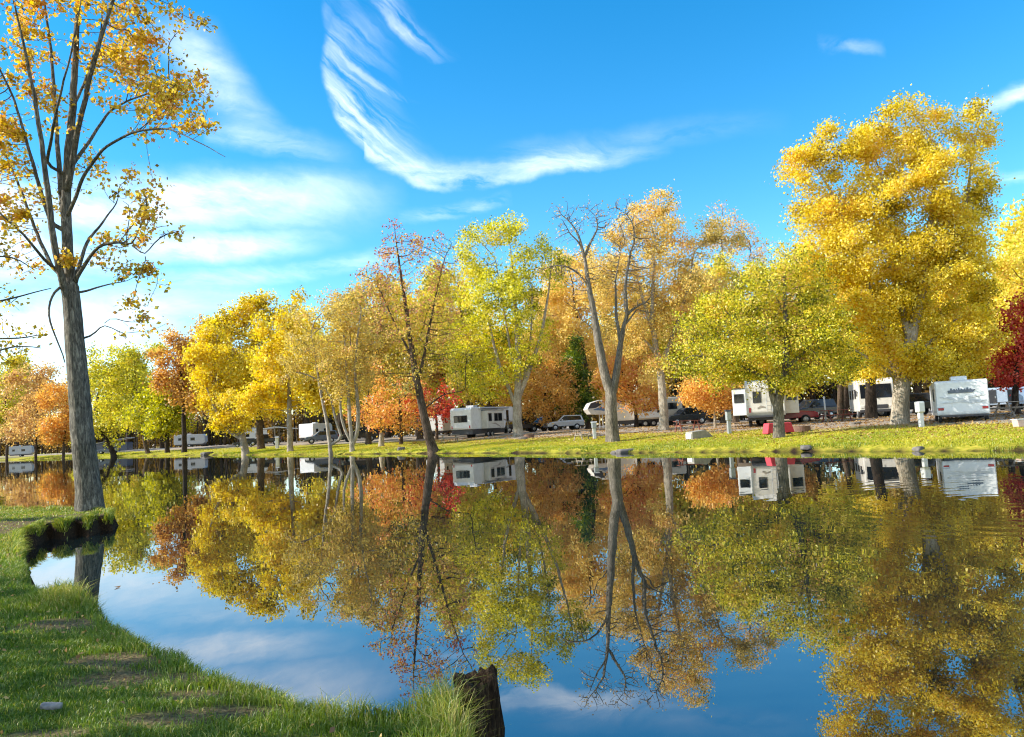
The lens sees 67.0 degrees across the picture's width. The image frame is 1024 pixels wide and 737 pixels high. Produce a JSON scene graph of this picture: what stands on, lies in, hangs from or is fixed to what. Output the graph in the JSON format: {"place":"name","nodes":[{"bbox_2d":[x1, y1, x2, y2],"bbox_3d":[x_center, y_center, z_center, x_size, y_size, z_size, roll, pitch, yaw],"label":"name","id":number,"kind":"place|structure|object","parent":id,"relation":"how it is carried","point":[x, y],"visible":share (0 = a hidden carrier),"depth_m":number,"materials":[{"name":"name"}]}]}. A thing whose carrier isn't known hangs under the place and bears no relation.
{"place":"outdoors","nodes":[
{"label":"outdoors","id":0,"kind":"place"},
{"bbox_2d":[0,507,496,736],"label":"lawn grass","id":1,"kind":"structure","parent":0,"point":[436,718],"depth_m":4.37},
{"bbox_2d":[0,451,1023,736],"bbox_3d":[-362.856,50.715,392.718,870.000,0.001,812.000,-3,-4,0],"label":"water","id":2,"kind":"structure","parent":0,"point":[848,593],"depth_m":8.37,"materials":[{"name":"blue liquid"}]},
{"bbox_2d":[0,406,1023,736],"bbox_3d":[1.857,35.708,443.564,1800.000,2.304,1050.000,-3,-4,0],"label":"ground","id":3,"kind":"structure","parent":0,"point":[120,674],"depth_m":14.88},
{"bbox_2d":[0,351,35,460],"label":"shoreline tree","id":4,"kind":"object","parent":3,"relation":"on","point":[11,405],"visible":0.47,"depth_m":205.25,"materials":[{"name":"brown plant"}]},
{"bbox_2d":[9,445,33,456],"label":"travel trailer","id":5,"kind":"object","parent":3,"relation":"on","point":[19,450],"visible":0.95,"depth_m":234.18,"materials":[{"name":"white metal"}]},
{"bbox_2d":[0,67,54,378],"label":"shoreline tree","id":6,"kind":"object","parent":3,"relation":"on","point":[39,335],"visible":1,"depth_m":15.70,"materials":[{"name":"yellow plant"}]},
{"bbox_2d":[0,353,60,445],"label":"background tree","id":7,"kind":"object","parent":3,"relation":"on","point":[17,443],"visible":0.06,"depth_m":287.93,"materials":[{"name":"orange plant"}]},
{"bbox_2d":[0,356,66,458],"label":"shoreline tree","id":8,"kind":"object","parent":3,"relation":"on","point":[22,427],"visible":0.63,"depth_m":193.18,"materials":[{"name":"brown plant"}]},
{"bbox_2d":[40,702,62,709],"bbox_3d":[-2.507,1.835,4.208,0.108,0.025,0.061,3,-3,-17],"label":"flat stone","id":9,"kind":"object","parent":3,"relation":"on","point":[49,705],"visible":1,"depth_m":4.19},
{"bbox_2d":[30,374,95,457],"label":"shoreline tree","id":10,"kind":"object","parent":3,"relation":"on","point":[57,429],"visible":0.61,"depth_m":185.93,"materials":[{"name":"brown plant"}]},
{"bbox_2d":[68,340,141,456],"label":"shoreline tree","id":11,"kind":"object","parent":3,"relation":"on","point":[102,424],"visible":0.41,"depth_m":156.41,"materials":[{"name":"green plant"}]},
{"bbox_2d":[97,446,119,453],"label":"parked car","id":12,"kind":"object","parent":3,"relation":"on","point":[102,451],"visible":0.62,"depth_m":177.78,"materials":[{"name":"blue paint"}]},
{"bbox_2d":[0,0,224,511],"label":"shoreline tree","id":13,"kind":"object","parent":3,"relation":"on","point":[89,495],"visible":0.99,"depth_m":17.50,"materials":[{"name":"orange plant"}]},
{"bbox_2d":[96,437,134,450],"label":"cabin","id":14,"kind":"object","parent":3,"relation":"on","point":[126,446],"visible":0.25,"depth_m":209.53,"materials":[{"name":"blue paint"}]},
{"bbox_2d":[91,354,149,441],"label":"background tree","id":15,"kind":"object","parent":3,"relation":"on","point":[127,435],"depth_m":224.46,"materials":[{"name":"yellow plant"}]},
{"bbox_2d":[87,339,174,453],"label":"shoreline tree","id":16,"kind":"object","parent":3,"relation":"on","point":[118,372],"visible":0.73,"depth_m":148.73,"materials":[{"name":"yellow plant"}]},
{"bbox_2d":[118,376,198,452],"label":"shoreline tree","id":17,"kind":"object","parent":3,"relation":"on","point":[163,420],"visible":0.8,"depth_m":140.58,"materials":[{"name":"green plant"}]},
{"bbox_2d":[137,324,211,452],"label":"shoreline tree","id":18,"kind":"object","parent":3,"relation":"on","point":[175,383],"visible":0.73,"depth_m":131.24,"materials":[{"name":"orange plant"}]},
{"bbox_2d":[174,434,207,446],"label":"travel trailer","id":19,"kind":"object","parent":3,"relation":"on","point":[196,439],"visible":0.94,"depth_m":183.76,"materials":[{"name":"white metal"}]},
{"bbox_2d":[176,312,238,445],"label":"background tree","id":20,"kind":"object","parent":3,"relation":"on","point":[203,414],"visible":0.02,"depth_m":189.47,"materials":[{"name":"yellow plant"}]},
{"bbox_2d":[172,319,266,454],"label":"shoreline tree","id":21,"kind":"object","parent":3,"relation":"on","point":[225,383],"visible":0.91,"depth_m":96.44,"materials":[{"name":"yellow plant"}]},
{"bbox_2d":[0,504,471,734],"bbox_3d":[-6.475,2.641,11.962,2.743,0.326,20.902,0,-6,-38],"label":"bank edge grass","id":22,"kind":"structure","parent":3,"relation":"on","point":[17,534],"depth_m":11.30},
{"bbox_2d":[188,285,319,448],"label":"yellow tree","id":23,"kind":"object","parent":3,"relation":"on","point":[227,321],"visible":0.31,"depth_m":111.88,"materials":[{"name":"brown plant"}]},
{"bbox_2d":[245,427,266,443],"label":"travel trailer","id":24,"kind":"object","parent":3,"relation":"on","point":[252,435],"visible":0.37,"depth_m":149.15,"materials":[{"name":"white metal"}]},
{"bbox_2d":[247,434,281,445],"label":"pickup truck","id":25,"kind":"object","parent":3,"relation":"on","point":[252,442],"visible":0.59,"depth_m":126.09,"materials":[{"name":"black paint"}]},
{"bbox_2d":[255,426,297,443],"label":"open shelter","id":26,"kind":"object","parent":3,"relation":"on","point":[274,427],"visible":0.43,"depth_m":131.63,"materials":[{"name":"metal"}]},
{"bbox_2d":[228,306,343,451],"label":"yellow tree","id":27,"kind":"object","parent":3,"relation":"on","point":[283,400],"visible":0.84,"depth_m":87.38,"materials":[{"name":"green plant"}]},
{"bbox_2d":[272,304,328,441],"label":"background tree","id":28,"kind":"object","parent":3,"relation":"on","point":[306,420],"visible":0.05,"depth_m":150.92,"materials":[{"name":"yellow plant"}]},
{"bbox_2d":[299,422,331,440],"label":"travel trailer","id":29,"kind":"object","parent":3,"relation":"on","point":[309,430],"visible":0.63,"depth_m":137.93,"materials":[{"name":"white metal"}]},
{"bbox_2d":[271,290,367,454],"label":"shoreline tree","id":30,"kind":"object","parent":3,"relation":"on","point":[305,352],"visible":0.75,"depth_m":73.76,"materials":[{"name":"yellow plant"}]},
{"bbox_2d":[304,430,338,443],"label":"parked car","id":31,"kind":"object","parent":3,"relation":"on","point":[320,435],"visible":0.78,"depth_m":110.21,"materials":[{"name":"blue paint"}]},
{"bbox_2d":[300,319,364,439],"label":"background tree","id":32,"kind":"object","parent":3,"relation":"on","point":[344,411],"visible":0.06,"depth_m":139.57,"materials":[{"name":"yellow plant"}]},
{"bbox_2d":[309,288,386,451],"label":"shoreline tree","id":33,"kind":"object","parent":3,"relation":"on","point":[343,389],"visible":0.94,"depth_m":72.88,"materials":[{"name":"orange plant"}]},
{"bbox_2d":[341,427,378,441],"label":"parked car","id":34,"kind":"object","parent":3,"relation":"on","point":[374,433],"visible":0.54,"depth_m":98.40,"materials":[{"name":"black paint"}]},
{"bbox_2d":[319,273,406,444],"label":"yellow tree","id":35,"kind":"object","parent":3,"relation":"on","point":[368,439],"visible":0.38,"depth_m":87.98,"materials":[{"name":"olive leaf"},{"name":"pale bark"}]},
{"bbox_2d":[378,432,384,446],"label":"post","id":36,"kind":"object","parent":3,"relation":"on","point":[381,439],"visible":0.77,"depth_m":78.53,"materials":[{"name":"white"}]},
{"bbox_2d":[332,299,438,438],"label":"background tree","id":37,"kind":"object","parent":3,"relation":"on","point":[424,381],"visible":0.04,"depth_m":117.36,"materials":[{"name":"orange plant"}]},
{"bbox_2d":[337,352,443,443],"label":"maple tree","id":38,"kind":"object","parent":3,"relation":"on","point":[389,417],"visible":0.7,"depth_m":79.56,"materials":[{"name":"brown plant"}]},
{"bbox_2d":[313,251,492,439],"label":"yellow tree","id":39,"kind":"object","parent":3,"relation":"on","point":[394,355],"visible":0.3,"depth_m":92.22,"materials":[{"name":"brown plant"}]},
{"bbox_2d":[350,218,478,453],"bbox_3d":[-7.591,-2.627,60.843,9.932,19.021,6.042,-3,-4,0],"label":"shoreline tree","id":40,"kind":"object","parent":3,"relation":"on","point":[431,444],"visible":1,"depth_m":60.61,"materials":[{"name":"brown plant"}]},
{"bbox_2d":[391,289,442,436],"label":"background tree","id":41,"kind":"object","parent":3,"relation":"on","point":[416,334],"visible":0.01,"depth_m":127.69,"materials":[{"name":"orange plant"}]},
{"bbox_2d":[388,270,468,434],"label":"background tree","id":42,"kind":"object","parent":3,"relation":"on","point":[441,377],"visible":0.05,"depth_m":122.98,"materials":[{"name":"orange plant"}]},
{"bbox_2d":[400,378,463,439],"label":"maple tree","id":43,"kind":"object","parent":3,"relation":"on","point":[445,410],"visible":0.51,"depth_m":84.08,"materials":[{"name":"brown plant"}]},
{"bbox_2d":[429,414,451,435],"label":"travel trailer","id":44,"kind":"object","parent":3,"relation":"on","point":[446,428],"visible":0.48,"depth_m":97.86,"materials":[{"name":"white metal"}]},
{"bbox_2d":[413,259,510,407],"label":"yellow tree","id":45,"kind":"object","parent":3,"relation":"on","point":[458,276],"visible":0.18,"depth_m":97.92,"materials":[{"name":"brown plant"}]},
{"bbox_2d":[453,664,504,736],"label":"waterside stump","id":46,"kind":"object","parent":3,"relation":"on","point":[494,721],"visible":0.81,"depth_m":3.96,"materials":[{"name":"brown wood"}]},
{"bbox_2d":[450,405,512,437],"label":"fifth wheel camper","id":47,"kind":"object","parent":3,"relation":"on","point":[471,421],"visible":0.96,"depth_m":81.02,"materials":[{"name":"white metal"}]},
{"bbox_2d":[454,415,466,422],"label":"window","id":48,"kind":"structure","parent":47,"relation":"in","point":[457,419],"depth_m":79.79,"materials":[{"name":"black glass"}]},
{"bbox_2d":[443,299,537,406],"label":"background tree","id":49,"kind":"object","parent":3,"relation":"on","point":[495,386],"visible":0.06,"depth_m":111.08,"materials":[{"name":"yellow plant"}]},
{"bbox_2d":[438,208,575,435],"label":"shoreline tree","id":50,"kind":"object","parent":3,"relation":"on","point":[512,290],"visible":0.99,"depth_m":73.93,"materials":[{"name":"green plant"}]},
{"bbox_2d":[0,410,1023,736],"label":"fallen leaves","id":51,"kind":"object","parent":3,"relation":"on","point":[742,428],"visible":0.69,"depth_m":45.36,"materials":[{"name":"brown plant"}]},
{"bbox_2d":[0,373,1023,455],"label":"campground","id":52,"kind":"object","parent":3,"relation":"on","point":[299,418],"depth_m":195.65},
{"bbox_2d":[492,311,552,430],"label":"background tree","id":53,"kind":"object","parent":3,"relation":"on","point":[528,420],"depth_m":124.57,"materials":[{"name":"yellow plant"}]},
{"bbox_2d":[504,419,541,432],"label":"pickup truck","id":54,"kind":"object","parent":3,"relation":"on","point":[531,427],"visible":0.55,"depth_m":92.53,"materials":[{"name":"black paint"}]},
{"bbox_2d":[490,340,584,430],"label":"maple tree","id":55,"kind":"object","parent":3,"relation":"on","point":[543,407],"visible":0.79,"depth_m":91.24,"materials":[{"name":"orange plant"}]},
{"bbox_2d":[511,248,596,429],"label":"yellow tree","id":56,"kind":"object","parent":3,"relation":"on","point":[558,353],"visible":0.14,"depth_m":107.91,"materials":[{"name":"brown plant"}]},
{"bbox_2d":[522,300,590,428],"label":"background tree","id":57,"kind":"object","parent":3,"relation":"on","point":[552,351],"visible":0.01,"depth_m":128.34,"materials":[{"name":"orange plant"}]},
{"bbox_2d":[543,415,584,430],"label":"parked car","id":58,"kind":"object","parent":3,"relation":"on","point":[573,422],"visible":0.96,"depth_m":90.51,"materials":[{"name":"silver metal"}]},
{"bbox_2d":[548,331,596,429],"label":"shade tree","id":59,"kind":"object","parent":3,"relation":"on","point":[575,355],"visible":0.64,"depth_m":95.19,"materials":[{"name":"green plant"}]},
{"bbox_2d":[531,244,630,428],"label":"tree","id":60,"kind":"object","parent":3,"relation":"on","point":[568,313],"visible":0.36,"depth_m":99.61,"materials":[{"name":"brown plant"}]},
{"bbox_2d":[534,194,660,441],"bbox_3d":[5.835,-3.296,51.345,8.416,16.846,4.001,-3,-4,0],"label":"bare tree","id":61,"kind":"object","parent":3,"relation":"on","point":[610,386],"visible":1,"depth_m":51.28,"materials":[{"name":"grey plant"}]},
{"bbox_2d":[582,313,642,400],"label":"background tree","id":62,"kind":"object","parent":3,"relation":"on","point":[598,395],"visible":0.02,"depth_m":126.29,"materials":[{"name":"orange plant"}]},
{"bbox_2d":[585,329,670,426],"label":"maple tree","id":63,"kind":"object","parent":3,"relation":"on","point":[627,390],"visible":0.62,"depth_m":75.26,"materials":[{"name":"orange plant"}]},
{"bbox_2d":[583,397,681,428],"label":"fifth wheel camper","id":64,"kind":"object","parent":3,"relation":"on","point":[591,408],"visible":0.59,"depth_m":82.14,"materials":[{"name":"white metal"}]},
{"bbox_2d":[603,277,691,397],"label":"background tree","id":65,"kind":"object","parent":3,"relation":"on","point":[635,317],"visible":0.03,"depth_m":118.47,"materials":[{"name":"orange plant"}]},
{"bbox_2d":[580,179,750,430],"bbox_3d":[12.388,-4.575,60.711,13.920,19.240,7.792,-3,-4,0],"label":"shoreline tree","id":66,"kind":"object","parent":3,"relation":"on","point":[684,283],"visible":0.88,"depth_m":60.09,"materials":[{"name":"yellow plant"}]},
{"bbox_2d":[637,305,724,423],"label":"background tree","id":67,"kind":"object","parent":3,"relation":"on","point":[675,374],"visible":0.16,"depth_m":100.36,"materials":[{"name":"orange plant"}]},
{"bbox_2d":[671,420,702,431],"bbox_3d":[12.209,4.021,53.802,1.800,0.806,1.640,-2,-4,-9],"label":"picnic table","id":68,"kind":"object","parent":3,"relation":"on","point":[693,425],"visible":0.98,"depth_m":53.52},
{"bbox_2d":[669,407,709,424],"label":"parked car","id":69,"kind":"object","parent":3,"relation":"on","point":[700,415],"visible":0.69,"depth_m":80.58,"materials":[{"name":"black paint"}]},
{"bbox_2d":[686,430,712,439],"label":"concrete block","id":70,"kind":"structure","parent":3,"relation":"on","point":[697,434],"depth_m":43.99,"materials":[{"name":"white paint"}]},
{"bbox_2d":[675,257,723,421],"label":"background tree","id":71,"kind":"object","parent":3,"relation":"on","point":[696,266],"visible":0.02,"depth_m":117.54,"materials":[{"name":"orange plant"}]},
{"bbox_2d":[670,370,744,427],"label":"maple tree","id":72,"kind":"object","parent":3,"relation":"on","point":[696,395],"visible":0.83,"depth_m":55.40,"materials":[{"name":"orange plant"}]},
{"bbox_2d":[672,246,781,422],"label":"yellow tree","id":73,"kind":"object","parent":3,"relation":"on","point":[722,269],"visible":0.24,"depth_m":73.98,"materials":[{"name":"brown plant"}]},
{"bbox_2d":[724,409,731,433],"bbox_3d":[13.133,3.269,46.835,0.360,1.550,0.420,-3,-4,0],"label":"utility post","id":74,"kind":"object","parent":3,"relation":"on","point":[728,417],"visible":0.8,"depth_m":46.69,"materials":[{"name":"grey metal"}]},
{"bbox_2d":[696,200,781,421],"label":"shoreline tree","id":75,"kind":"object","parent":3,"relation":"on","point":[735,418],"visible":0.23,"depth_m":85.00,"materials":[{"name":"brown plant"}]},
{"bbox_2d":[645,238,882,437],"bbox_3d":[12.887,-1.561,40.929,12.081,11.041,6.037,-3,-4,0],"label":"shoreline tree","id":76,"kind":"object","parent":3,"relation":"on","point":[784,382],"visible":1,"depth_m":40.24,"materials":[{"name":"yellow plant"}]},
{"bbox_2d":[732,380,798,426],"bbox_3d":[18.104,2.527,55.374,4.190,3.153,9.785,-4,-5,17],"label":"fifth wheel camper","id":77,"kind":"object","parent":3,"relation":"on","point":[760,407],"visible":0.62,"depth_m":51.06,"materials":[{"name":"white metal"}]},
{"bbox_2d":[752,391,760,402],"bbox_3d":[16.158,1.896,51.035,0.520,0.750,0.030,-4,-5,17],"label":"window","id":78,"kind":"structure","parent":77,"relation":"in","point":[755,400],"depth_m":51.03,"materials":[{"name":"black glass"}]},
{"bbox_2d":[763,422,794,434],"bbox_3d":[14.910,3.399,43.310,1.581,0.710,0.720,-3,-4,-6],"label":"draped table","id":79,"kind":"object","parent":3,"relation":"on","point":[768,429],"visible":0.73,"depth_m":43.01,"materials":[{"name":"red fabric"}]},
{"bbox_2d":[747,410,819,425],"bbox_3d":[19.327,3.261,55.278,4.802,1.528,1.870,-4,-5,14],"label":"pickup truck","id":80,"kind":"object","parent":3,"relation":"on","point":[802,416],"visible":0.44,"depth_m":54.23,"materials":[{"name":"red paint"}]},
{"bbox_2d":[761,241,833,417],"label":"background tree","id":81,"kind":"object","parent":3,"relation":"on","point":[812,397],"visible":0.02,"depth_m":97.88,"materials":[{"name":"yellow plant"}]},
{"bbox_2d":[793,426,810,431],"bbox_3d":[16.615,3.465,44.299,0.936,0.350,0.936,-3,-4,0],"label":"fire ring","id":82,"kind":"object","parent":3,"relation":"on","point":[801,428],"visible":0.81,"depth_m":43.91,"materials":[{"name":"metal"}]},
{"bbox_2d":[789,399,836,419],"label":"parked car","id":83,"kind":"object","parent":3,"relation":"on","point":[816,405],"visible":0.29,"depth_m":68.50,"materials":[{"name":"black paint"}]},
{"bbox_2d":[795,241,865,417],"bbox_3d":[27.162,-3.464,63.833,7.070,15.725,5.473,-3,-4,0],"label":"yellow tree","id":84,"kind":"object","parent":3,"relation":"on","point":[840,397],"visible":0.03,"depth_m":63.80,"materials":[{"name":"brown plant"}]},
{"bbox_2d":[817,409,856,421],"bbox_3d":[21.762,3.185,51.822,1.890,0.846,1.722,-3,-4,-6],"label":"picnic table","id":85,"kind":"object","parent":3,"relation":"on","point":[843,414],"visible":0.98,"depth_m":51.49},
{"bbox_2d":[795,322,901,416],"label":"background tree","id":86,"kind":"object","parent":3,"relation":"on","point":[846,398],"visible":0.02,"depth_m":87.42,"materials":[{"name":"yellow plant"}]},
{"bbox_2d":[838,322,901,417],"bbox_3d":[24.993,-0.195,53.185,5.831,7.730,3.958,-3,-4,0],"label":"background tree","id":87,"kind":"object","parent":3,"relation":"on","point":[871,410],"visible":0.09,"depth_m":52.65,"materials":[{"name":"yellow plant"}]},
{"bbox_2d":[848,377,892,417],"bbox_3d":[27.124,2.294,58.467,2.820,2.848,7.220,-4,-5,19],"label":"motorhome","id":88,"kind":"object","parent":3,"relation":"on","point":[884,390],"visible":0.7,"depth_m":55.37,"materials":[{"name":"white metal"}]},
{"bbox_2d":[770,84,1019,423],"bbox_3d":[21.556,-6.198,43.300,13.958,19.025,7.610,-3,-4,0],"label":"shoreline tree","id":89,"kind":"object","parent":3,"relation":"on","point":[909,357],"visible":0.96,"depth_m":42.67,"materials":[{"name":"yellow plant"}]},
{"bbox_2d":[878,393,930,416],"bbox_3d":[29.860,2.786,59.144,4.512,1.708,2.090,-6,-5,37],"label":"parked car","id":90,"kind":"object","parent":3,"relation":"on","point":[923,397],"visible":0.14,"depth_m":57.85,"materials":[{"name":"black paint"}]},
{"bbox_2d":[914,401,924,426],"bbox_3d":[20.334,2.351,38.599,0.370,1.400,0.693,-3,-4,0],"label":"utility post","id":91,"kind":"object","parent":3,"relation":"on","point":[919,408],"visible":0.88,"depth_m":38.32,"materials":[{"name":"white paint"}]},
{"bbox_2d":[884,286,993,413],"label":"background tree","id":92,"kind":"object","parent":3,"relation":"on","point":[917,388],"depth_m":83.57,"materials":[{"name":"yellow plant"}]},
{"bbox_2d":[888,251,998,387],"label":"background tree","id":93,"kind":"object","parent":3,"relation":"on","point":[931,318],"visible":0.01,"depth_m":83.51,"materials":[{"name":"yellow plant"}]},
{"bbox_2d":[929,376,989,422],"bbox_3d":[24.055,1.652,41.743,2.381,2.359,5.503,-5,-5,25],"label":"travel trailer","id":94,"kind":"object","parent":3,"relation":"on","point":[958,396],"visible":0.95,"depth_m":39.45,"materials":[{"name":"metal"}]},
{"bbox_2d":[917,275,1011,380],"bbox_3d":[35.953,-1.931,62.442,9.985,11.621,5.745,-2,-5,-17],"label":"yellow tree","id":95,"kind":"object","parent":3,"relation":"on","point":[972,376],"visible":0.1,"depth_m":61.86,"materials":[{"name":"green plant"}]},
{"bbox_2d":[931,269,1023,406],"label":"background tree","id":96,"kind":"object","parent":3,"relation":"on","point":[1016,279],"depth_m":80.13,"materials":[{"name":"yellow plant"}]},
{"bbox_2d":[988,387,1007,409],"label":"cargo trailer","id":97,"kind":"object","parent":3,"relation":"on","point":[995,395],"visible":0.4,"depth_m":69.83,"materials":[{"name":"paint"}]},
{"bbox_2d":[976,283,1023,413],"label":"maple tree","id":98,"kind":"object","parent":3,"relation":"on","point":[1014,367],"visible":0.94,"depth_m":42.95,"materials":[{"name":"red plant"}]},
{"bbox_2d":[976,210,1023,360],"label":"yellow tree","id":99,"kind":"object","parent":3,"relation":"on","point":[1010,260],"visible":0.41,"depth_m":57.95,"materials":[{"name":"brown plant"}]},
{"bbox_2d":[986,193,1023,363],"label":"background tree","id":100,"kind":"object","parent":3,"relation":"on","point":[1008,240],"visible":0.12,"depth_m":85.89,"materials":[{"name":"yellow plant"}]},
{"bbox_2d":[990,401,1023,416],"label":"picnic table","id":101,"kind":"object","parent":3,"relation":"on","point":[1008,407],"visible":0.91,"depth_m":40.73,"materials":[{"name":"grey wood"}]},
{"bbox_2d":[1000,387,1023,409],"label":"cargo trailer","id":102,"kind":"object","parent":3,"relation":"on","point":[1021,395],"visible":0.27,"depth_m":69.93,"materials":[{"name":"paint"}]},
{"bbox_2d":[1010,419,1023,426],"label":"concrete block","id":103,"kind":"object","parent":3,"relation":"on","point":[1017,422],"visible":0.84,"depth_m":33.15,"materials":[{"name":"white paint"}]},
{"bbox_2d":[0,0,1023,451],"label":"sky","id":104,"kind":"structure","parent":0,"point":[338,119],"materials":[{"name":"blue"}]},
{"bbox_2d":[26,422,1023,458],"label":"bank grass","id":105,"kind":"structure","parent":0,"point":[514,446],"depth_m":41.73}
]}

